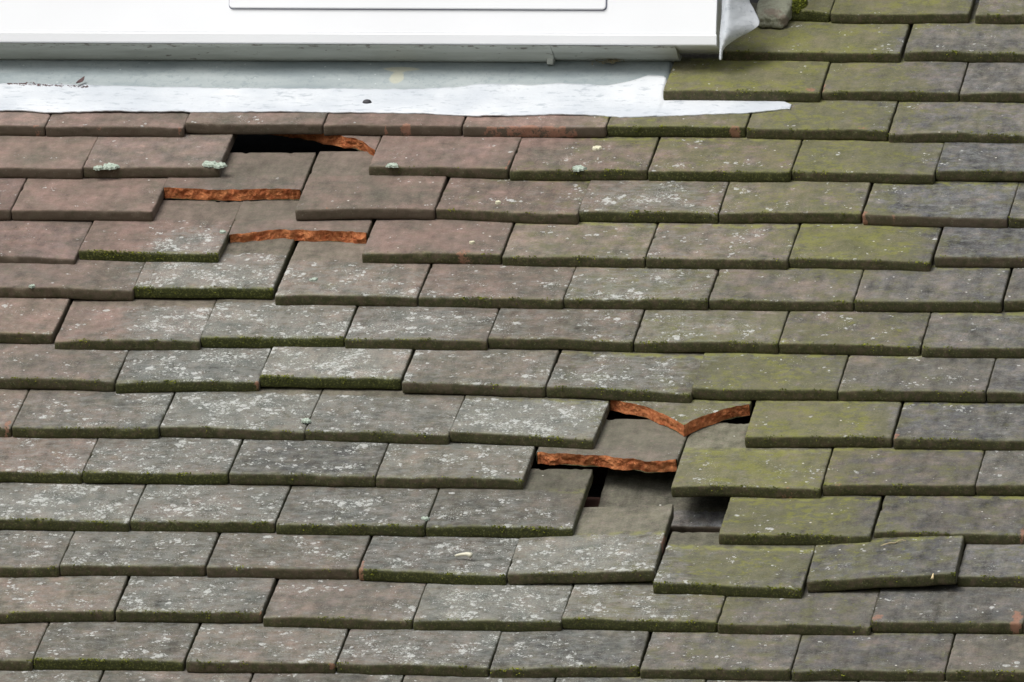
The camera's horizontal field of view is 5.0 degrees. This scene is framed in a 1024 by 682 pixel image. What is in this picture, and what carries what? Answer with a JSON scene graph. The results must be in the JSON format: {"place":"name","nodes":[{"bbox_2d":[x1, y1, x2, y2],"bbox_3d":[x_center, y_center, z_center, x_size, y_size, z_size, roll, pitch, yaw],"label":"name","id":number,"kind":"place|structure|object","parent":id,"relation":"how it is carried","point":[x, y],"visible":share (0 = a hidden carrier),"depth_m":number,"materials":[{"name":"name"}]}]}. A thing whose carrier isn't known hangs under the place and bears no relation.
{"place":"outdoors","nodes":[
{"label":"outdoors","id":0,"kind":"place"},
{"bbox_2d":[163,0,978,639],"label":"roof deck","id":1,"kind":"structure","parent":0,"point":[263,144],"depth_m":13.92,"materials":[{"name":"wood"}]},
{"bbox_2d":[0,668,104,681],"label":"clay tile","id":2,"kind":"object","parent":1,"relation":"on","point":[33,675],"visible":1,"depth_m":12.77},
{"bbox_2d":[0,622,49,670],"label":"clay tile","id":3,"kind":"object","parent":2,"relation":"on","point":[20,643],"visible":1,"depth_m":12.82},
{"bbox_2d":[0,574,129,623],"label":"clay tile","id":4,"kind":"object","parent":3,"relation":"on","point":[60,598],"visible":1,"depth_m":12.90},
{"bbox_2d":[0,530,74,577],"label":"clay tile","id":5,"kind":"object","parent":4,"relation":"on","point":[31,553],"visible":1,"depth_m":12.99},
{"bbox_2d":[0,481,146,531],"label":"clay tile","id":6,"kind":"object","parent":5,"relation":"on","point":[101,507],"visible":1,"depth_m":13.07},
{"bbox_2d":[0,435,98,483],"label":"clay tile","id":7,"kind":"object","parent":6,"relation":"on","point":[47,460],"visible":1,"depth_m":13.16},
{"bbox_2d":[0,389,29,436],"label":"clay tile","id":8,"kind":"object","parent":7,"relation":"on","point":[11,402],"visible":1,"depth_m":13.28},
{"bbox_2d":[12,389,175,438],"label":"clay tile","id":9,"kind":"object","parent":7,"relation":"on","point":[50,413],"visible":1,"depth_m":13.24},
{"bbox_2d":[0,336,129,391],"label":"clay tile","id":10,"kind":"object","parent":9,"relation":"on","point":[36,366],"visible":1,"depth_m":13.34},
{"bbox_2d":[55,298,217,350],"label":"clay tile","id":11,"kind":"object","parent":10,"relation":"on","point":[156,324],"visible":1,"depth_m":13.42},
{"bbox_2d":[0,258,144,300],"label":"clay tile","id":12,"kind":"object","parent":11,"relation":"on","point":[98,280],"visible":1,"depth_m":13.51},
{"bbox_2d":[0,218,93,264],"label":"clay tile","id":13,"kind":"object","parent":12,"relation":"on","point":[50,242],"visible":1,"depth_m":13.60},
{"bbox_2d":[11,177,167,221],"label":"clay tile","id":14,"kind":"object","parent":13,"relation":"on","point":[109,199],"visible":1,"depth_m":13.68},
{"bbox_2d":[83,133,237,177],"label":"clay tile","id":15,"kind":"object","parent":14,"relation":"on","point":[189,155],"visible":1,"depth_m":13.75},
{"bbox_2d":[46,111,189,137],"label":"clay tile","id":16,"kind":"object","parent":15,"relation":"on","point":[128,124],"visible":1,"depth_m":13.83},
{"bbox_2d":[185,112,328,134],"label":"clay tile","id":17,"kind":"object","parent":15,"relation":"on","point":[251,123],"visible":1,"depth_m":13.80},
{"bbox_2d":[133,238,295,298],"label":"clay tile","id":18,"kind":"object","parent":11,"relation":"on","point":[249,270],"visible":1,"depth_m":13.50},
{"bbox_2d":[79,200,241,262],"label":"clay tile","id":19,"kind":"object","parent":18,"relation":"on","point":[184,231],"visible":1,"depth_m":13.59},
{"bbox_2d":[163,152,315,200],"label":"broken clay tile","id":20,"kind":"object","parent":19,"relation":"on","point":[264,176],"visible":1,"depth_m":13.71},
{"bbox_2d":[228,200,375,243],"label":"broken clay tile","id":21,"kind":"object","parent":18,"relation":"on","point":[262,220],"visible":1,"depth_m":13.60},
{"bbox_2d":[295,151,449,219],"bbox_3d":[-0.159,-0.182,13.682,0.165,0.017,0.185,0,22,9],"label":"clay tile","id":22,"kind":"object","parent":21,"relation":"on","point":[342,185],"visible":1,"depth_m":13.64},
{"bbox_2d":[268,132,382,155],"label":"broken clay tile","id":23,"kind":"object","parent":22,"relation":"on","point":[369,144],"visible":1,"depth_m":13.78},
{"bbox_2d":[369,134,521,178],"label":"clay tile","id":24,"kind":"object","parent":22,"relation":"on","point":[462,156],"visible":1,"depth_m":13.70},
{"bbox_2d":[323,113,466,135],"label":"clay tile","id":25,"kind":"object","parent":24,"relation":"on","point":[375,124],"visible":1,"depth_m":13.78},
{"bbox_2d":[116,347,271,393],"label":"clay tile","id":26,"kind":"object","parent":9,"relation":"on","point":[202,369],"visible":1,"depth_m":13.31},
{"bbox_2d":[201,284,358,347],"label":"clay tile","id":27,"kind":"object","parent":26,"relation":"on","point":[248,323],"visible":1,"depth_m":13.39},
{"bbox_2d":[60,529,220,576],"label":"clay tile","id":28,"kind":"object","parent":4,"relation":"on","point":[130,553],"visible":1,"depth_m":12.97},
{"bbox_2d":[130,480,292,532],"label":"clay tile","id":29,"kind":"object","parent":28,"relation":"on","point":[225,508],"visible":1,"depth_m":13.04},
{"bbox_2d":[82,435,243,484],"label":"clay tile","id":30,"kind":"object","parent":29,"relation":"on","point":[184,461],"visible":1,"depth_m":13.14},
{"bbox_2d":[100,667,254,681],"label":"clay tile","id":31,"kind":"object","parent":1,"relation":"on","point":[147,676],"visible":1,"depth_m":12.75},
{"bbox_2d":[33,617,201,670],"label":"clay tile","id":32,"kind":"object","parent":31,"relation":"on","point":[114,645],"visible":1,"depth_m":12.80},
{"bbox_2d":[251,670,404,681],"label":"clay tile","id":33,"kind":"object","parent":1,"relation":"on","point":[308,677],"visible":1,"depth_m":12.73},
{"bbox_2d":[186,613,350,673],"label":"clay tile","id":34,"kind":"object","parent":33,"relation":"on","point":[238,648],"visible":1,"depth_m":12.77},
{"bbox_2d":[116,573,278,622],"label":"clay tile","id":35,"kind":"object","parent":34,"relation":"on","point":[177,599],"visible":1,"depth_m":12.87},
{"bbox_2d":[263,577,426,629],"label":"clay tile","id":36,"kind":"object","parent":34,"relation":"on","point":[358,603],"visible":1,"depth_m":12.85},
{"bbox_2d":[207,531,372,579],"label":"clay tile","id":37,"kind":"object","parent":36,"relation":"on","point":[275,555],"visible":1,"depth_m":12.94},
{"bbox_2d":[276,485,439,536],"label":"clay tile","id":38,"kind":"object","parent":37,"relation":"on","point":[344,511],"visible":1,"depth_m":13.02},
{"bbox_2d":[229,439,389,486],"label":"clay tile","id":39,"kind":"object","parent":38,"relation":"on","point":[311,463],"visible":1,"depth_m":13.11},
{"bbox_2d":[160,387,324,440],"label":"clay tile","id":40,"kind":"object","parent":39,"relation":"on","point":[274,413],"visible":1,"depth_m":13.22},
{"bbox_2d":[0,0,721,64],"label":"dormer window","id":41,"kind":"structure","parent":1,"relation":"on","point":[550,32],"depth_m":13.90,"materials":[{"name":"white plastic"}]},
{"bbox_2d":[403,675,556,681],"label":"clay tile","id":42,"kind":"object","parent":1,"relation":"on","point":[414,678],"visible":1,"depth_m":12.70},
{"bbox_2d":[335,629,501,676],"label":"clay tile","id":43,"kind":"object","parent":42,"relation":"on","point":[426,653],"visible":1,"depth_m":12.74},
{"bbox_2d":[413,581,574,631],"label":"clay tile","id":44,"kind":"object","parent":43,"relation":"on","point":[520,608],"visible":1,"depth_m":12.82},
{"bbox_2d":[358,532,518,584],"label":"clay tile","id":45,"kind":"object","parent":44,"relation":"on","point":[425,559],"visible":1,"depth_m":12.91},
{"bbox_2d":[426,469,592,537],"bbox_3d":[-0.002,0.181,13.034,0.166,0.017,0.168,1,22,9],"label":"clay tile","id":46,"kind":"object","parent":45,"relation":"on","point":[547,503],"visible":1,"depth_m":13.00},
{"bbox_2d":[376,441,538,489],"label":"clay tile","id":47,"kind":"object","parent":46,"relation":"on","point":[459,465],"visible":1,"depth_m":13.09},
{"bbox_2d":[305,388,465,444],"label":"clay tile","id":48,"kind":"object","parent":47,"relation":"on","point":[397,416],"visible":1,"depth_m":13.20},
{"bbox_2d":[259,347,415,389],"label":"clay tile","id":49,"kind":"object","parent":48,"relation":"on","point":[322,367],"visible":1,"depth_m":13.29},
{"bbox_2d":[507,504,673,584],"bbox_3d":[0.088,0.225,12.939,0.164,0.017,0.187,-2,22,9],"label":"clay tile","id":50,"kind":"object","parent":44,"relation":"on","point":[613,544],"visible":1,"depth_m":12.91,"materials":[{"name":"tile"}]},
{"bbox_2d":[490,628,651,677],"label":"clay tile","id":51,"kind":"object","parent":42,"relation":"on","point":[564,653],"visible":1,"depth_m":12.72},
{"bbox_2d":[562,560,725,632],"bbox_3d":[0.151,0.279,12.839,0.172,0.017,0.170,1,22,9],"label":"clay tile","id":52,"kind":"object","parent":51,"relation":"on","point":[629,606],"visible":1,"depth_m":12.79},
{"bbox_2d":[598,468,730,535],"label":"clay tile","id":53,"kind":"object","parent":1,"relation":"on","point":[624,488],"visible":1,"depth_m":13.08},
{"bbox_2d":[536,419,688,472],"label":"broken clay tile","id":54,"kind":"object","parent":53,"relation":"on","point":[646,446],"visible":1,"depth_m":13.11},
{"bbox_2d":[450,394,609,449],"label":"clay tile","id":55,"kind":"object","parent":54,"relation":"on","point":[573,423],"visible":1,"depth_m":13.16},
{"bbox_2d":[402,347,562,396],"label":"clay tile","id":56,"kind":"object","parent":55,"relation":"on","point":[513,372],"visible":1,"depth_m":13.26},
{"bbox_2d":[344,304,499,350],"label":"clay tile","id":57,"kind":"object","parent":56,"relation":"on","point":[425,328],"visible":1,"depth_m":13.36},
{"bbox_2d":[275,241,432,306],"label":"clay tile","id":58,"kind":"object","parent":57,"relation":"on","point":[329,273],"visible":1,"depth_m":13.47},
{"bbox_2d":[362,216,514,264],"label":"clay tile","id":59,"kind":"object","parent":58,"relation":"on","point":[407,241],"visible":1,"depth_m":13.53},
{"bbox_2d":[418,261,575,309],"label":"clay tile","id":60,"kind":"object","parent":57,"relation":"on","point":[483,286],"visible":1,"depth_m":13.43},
{"bbox_2d":[502,222,659,267],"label":"clay tile","id":61,"kind":"object","parent":60,"relation":"on","point":[607,244],"visible":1,"depth_m":13.50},
{"bbox_2d":[436,175,589,224],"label":"clay tile","id":62,"kind":"object","parent":61,"relation":"on","point":[509,201],"visible":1,"depth_m":13.60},
{"bbox_2d":[510,133,660,180],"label":"clay tile","id":63,"kind":"object","parent":62,"relation":"on","point":[607,157],"visible":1,"depth_m":13.68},
{"bbox_2d":[463,115,610,137],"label":"clay tile","id":64,"kind":"object","parent":63,"relation":"on","point":[559,126],"visible":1,"depth_m":13.75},
{"bbox_2d":[579,179,729,223],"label":"clay tile","id":65,"kind":"object","parent":61,"relation":"on","point":[648,201],"visible":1,"depth_m":13.58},
{"bbox_2d":[648,134,802,181],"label":"clay tile","id":66,"kind":"object","parent":65,"relation":"on","point":[706,159],"visible":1,"depth_m":13.65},
{"bbox_2d":[607,113,751,137],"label":"clay tile","id":67,"kind":"object","parent":66,"relation":"on","point":[725,125],"visible":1,"depth_m":13.73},
{"bbox_2d":[610,398,754,436],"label":"broken clay tile","id":68,"kind":"object","parent":54,"relation":"on","point":[686,419],"visible":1,"depth_m":13.17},
{"bbox_2d":[546,349,704,402],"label":"clay tile","id":69,"kind":"object","parent":68,"relation":"on","point":[649,377],"visible":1,"depth_m":13.23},
{"bbox_2d":[488,307,644,351],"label":"clay tile","id":70,"kind":"object","parent":69,"relation":"on","point":[604,330],"visible":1,"depth_m":13.33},
{"bbox_2d":[564,266,718,309],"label":"clay tile","id":71,"kind":"object","parent":70,"relation":"on","point":[645,288],"visible":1,"depth_m":13.40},
{"bbox_2d":[646,222,801,269],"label":"clay tile","id":72,"kind":"object","parent":71,"relation":"on","point":[746,246],"visible":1,"depth_m":13.48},
{"bbox_2d":[719,179,873,223],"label":"clay tile","id":73,"kind":"object","parent":72,"relation":"on","point":[791,201],"visible":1,"depth_m":13.55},
{"bbox_2d":[791,137,943,184],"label":"clay tile","id":74,"kind":"object","parent":73,"relation":"on","point":[883,162],"visible":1,"depth_m":13.62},
{"bbox_2d":[747,97,898,141],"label":"clay tile","id":75,"kind":"object","parent":74,"relation":"on","point":[846,120],"visible":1,"depth_m":13.71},
{"bbox_2d":[822,43,968,101],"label":"clay tile","id":76,"kind":"object","parent":75,"relation":"on","point":[926,81],"visible":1,"depth_m":13.79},
{"bbox_2d":[707,677,858,681],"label":"clay tile","id":77,"kind":"object","parent":1,"relation":"on","point":[771,681],"visible":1,"depth_m":12.66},
{"bbox_2d":[640,631,801,680],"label":"clay tile","id":78,"kind":"object","parent":77,"relation":"on","point":[702,655],"visible":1,"depth_m":12.69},
{"bbox_2d":[791,631,955,681],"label":"clay tile","id":79,"kind":"object","parent":77,"relation":"on","point":[903,657],"visible":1,"depth_m":12.67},
{"bbox_2d":[716,584,880,635],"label":"clay tile","id":80,"kind":"object","parent":79,"relation":"on","point":[847,612],"visible":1,"depth_m":12.76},
{"bbox_2d":[653,532,814,598],"bbox_3d":[0.247,0.246,12.875,0.166,0.019,0.151,1,22,9],"label":"clay tile","id":81,"kind":"object","parent":80,"relation":"on","point":[701,563],"visible":1,"depth_m":12.85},
{"bbox_2d":[719,492,884,545],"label":"clay tile","id":82,"kind":"object","parent":81,"relation":"on","point":[825,520],"visible":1,"depth_m":12.93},
{"bbox_2d":[671,423,833,498],"bbox_3d":[0.273,0.134,13.080,0.168,0.018,0.184,1,22,9],"label":"clay tile","id":83,"kind":"object","parent":82,"relation":"on","point":[719,459],"visible":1,"depth_m":13.04,"materials":[{"name":"tile"}]},
{"bbox_2d":[745,400,904,447],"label":"clay tile","id":84,"kind":"object","parent":83,"relation":"on","point":[808,423],"visible":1,"depth_m":13.11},
{"bbox_2d":[692,352,849,400],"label":"clay tile","id":85,"kind":"object","parent":84,"relation":"on","point":[755,376],"visible":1,"depth_m":13.21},
{"bbox_2d":[634,307,789,353],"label":"clay tile","id":86,"kind":"object","parent":85,"relation":"on","point":[707,330],"visible":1,"depth_m":13.31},
{"bbox_2d":[709,268,863,311],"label":"clay tile","id":87,"kind":"object","parent":86,"relation":"on","point":[800,289],"visible":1,"depth_m":13.38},
{"bbox_2d":[807,519,964,592],"bbox_3d":[0.414,0.233,12.870,0.166,0.016,0.169,-4,22,9],"label":"clay tile","id":88,"kind":"object","parent":80,"relation":"on","point":[910,562],"visible":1,"depth_m":12.82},
{"bbox_2d":[874,493,1023,544],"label":"clay tile","id":89,"kind":"object","parent":88,"relation":"on","point":[990,520],"visible":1,"depth_m":12.91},
{"bbox_2d":[823,443,984,495],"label":"clay tile","id":90,"kind":"object","parent":89,"relation":"on","point":[864,471],"visible":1,"depth_m":13.01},
{"bbox_2d":[893,399,1023,450],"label":"clay tile","id":91,"kind":"object","parent":90,"relation":"on","point":[984,426],"visible":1,"depth_m":13.08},
{"bbox_2d":[838,353,995,402],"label":"clay tile","id":92,"kind":"object","parent":91,"relation":"on","point":[920,378],"visible":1,"depth_m":13.18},
{"bbox_2d":[779,308,931,356],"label":"clay tile","id":93,"kind":"object","parent":92,"relation":"on","point":[897,334],"visible":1,"depth_m":13.28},
{"bbox_2d":[854,261,1012,312],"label":"clay tile","id":94,"kind":"object","parent":93,"relation":"on","point":[959,289],"visible":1,"depth_m":13.35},
{"bbox_2d":[788,219,943,271],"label":"clay tile","id":95,"kind":"object","parent":94,"relation":"on","point":[861,246],"visible":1,"depth_m":13.45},
{"bbox_2d":[934,225,1023,267],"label":"clay tile","id":96,"kind":"object","parent":94,"relation":"on","point":[982,247],"visible":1,"depth_m":13.43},
{"bbox_2d":[862,180,1018,227],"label":"clay tile","id":97,"kind":"object","parent":96,"relation":"on","point":[975,204],"visible":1,"depth_m":13.53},
{"bbox_2d":[1008,182,1023,227],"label":"clay tile","id":98,"kind":"object","parent":96,"relation":"on","point":[1016,217],"visible":1,"depth_m":13.49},
{"bbox_2d":[935,142,1023,181],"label":"clay tile","id":99,"kind":"object","parent":98,"relation":"on","point":[963,161],"visible":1,"depth_m":13.60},
{"bbox_2d":[888,99,1023,143],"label":"clay tile","id":100,"kind":"object","parent":99,"relation":"on","point":[948,122],"visible":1,"depth_m":13.69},
{"bbox_2d":[960,63,1023,102],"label":"clay tile","id":101,"kind":"object","parent":100,"relation":"on","point":[994,82],"visible":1,"depth_m":13.77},
{"bbox_2d":[904,3,1023,62],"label":"clay tile","id":102,"kind":"object","parent":101,"relation":"on","point":[971,41],"visible":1,"depth_m":13.86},
{"bbox_2d":[975,0,1023,23],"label":"clay tile","id":103,"kind":"object","parent":102,"relation":"on","point":[999,11],"visible":1,"depth_m":13.91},
{"bbox_2d":[922,305,1023,358],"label":"clay tile","id":104,"kind":"object","parent":92,"relation":"on","point":[972,335],"visible":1,"depth_m":13.26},
{"bbox_2d":[870,563,1023,633],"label":"clay tile","id":105,"kind":"object","parent":79,"relation":"on","point":[949,608],"visible":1,"depth_m":12.74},
{"bbox_2d":[957,544,1023,587],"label":"clay tile","id":106,"kind":"object","parent":105,"relation":"on","point":[985,565],"visible":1,"depth_m":12.82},
{"label":"clay tile","id":107,"kind":"object","parent":1,"relation":"on","visible":0},
{"bbox_2d":[946,633,1023,681],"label":"clay tile","id":108,"kind":"object","parent":107,"relation":"on","point":[986,658],"visible":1,"depth_m":12.65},
{"label":"clay tile","id":109,"kind":"object","parent":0,"visible":0},
{"bbox_2d":[0,178,27,219],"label":"clay tile","id":110,"kind":"object","parent":109,"relation":"on","point":[11,189],"visible":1,"depth_m":13.70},
{"bbox_2d":[0,135,97,178],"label":"clay tile","id":111,"kind":"object","parent":110,"relation":"on","point":[43,157],"visible":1,"depth_m":13.77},
{"bbox_2d":[0,111,51,135],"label":"clay tile","id":112,"kind":"object","parent":111,"relation":"on","point":[19,123],"visible":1,"depth_m":13.84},
{"bbox_2d":[0,75,791,117],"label":"lead flashing","id":113,"kind":"object","parent":112,"relation":"on","point":[640,97],"visible":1,"depth_m":13.84,"materials":[{"name":"metal"}]},
{"bbox_2d":[663,54,830,102],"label":"clay tile","id":114,"kind":"object","parent":113,"relation":"on","point":[712,77],"visible":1,"depth_m":13.81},
{"bbox_2d":[0,60,673,88],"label":"apron flashing","id":115,"kind":"object","parent":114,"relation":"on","point":[294,74],"visible":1,"depth_m":13.91,"materials":[{"name":"metal"}]},
{"bbox_2d":[719,0,759,59],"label":"lead flap","id":116,"kind":"object","parent":114,"relation":"on","point":[739,18],"visible":1,"depth_m":13.82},
{"bbox_2d":[723,3,912,62],"bbox_3d":[0.367,-0.367,13.931,0.214,0.016,0.168,1,22,9],"label":"clay tile","id":117,"kind":"object","parent":114,"relation":"on","point":[830,42],"visible":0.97,"depth_m":13.88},
{"bbox_2d":[756,0,792,28],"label":"mortar lump","id":118,"kind":"object","parent":117,"relation":"on","point":[774,14],"visible":1,"depth_m":13.93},
{"bbox_2d":[789,0,834,21],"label":"clay tile","id":119,"kind":"object","parent":117,"relation":"on","point":[816,10],"visible":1,"depth_m":13.95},
{"bbox_2d":[831,0,975,24],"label":"clay tile","id":120,"kind":"object","parent":117,"relation":"on","point":[910,12],"visible":1,"depth_m":13.93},
{"label":"clay tile","id":121,"kind":"object","parent":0,"visible":0},
{"bbox_2d":[0,297,73,343],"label":"clay tile","id":122,"kind":"object","parent":121,"relation":"on","point":[31,320],"visible":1,"depth_m":13.44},
{"label":"clay tile","id":123,"kind":"object","parent":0,"visible":0},
{"bbox_2d":[987,358,1023,402],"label":"clay tile","id":124,"kind":"object","parent":123,"relation":"on","point":[1006,383],"visible":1,"depth_m":13.16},
{"label":"clay tile","id":125,"kind":"object","parent":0,"visible":0},
{"bbox_2d":[976,451,1023,495],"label":"clay tile","id":126,"kind":"object","parent":125,"relation":"on","point":[1001,473],"visible":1,"depth_m":12.98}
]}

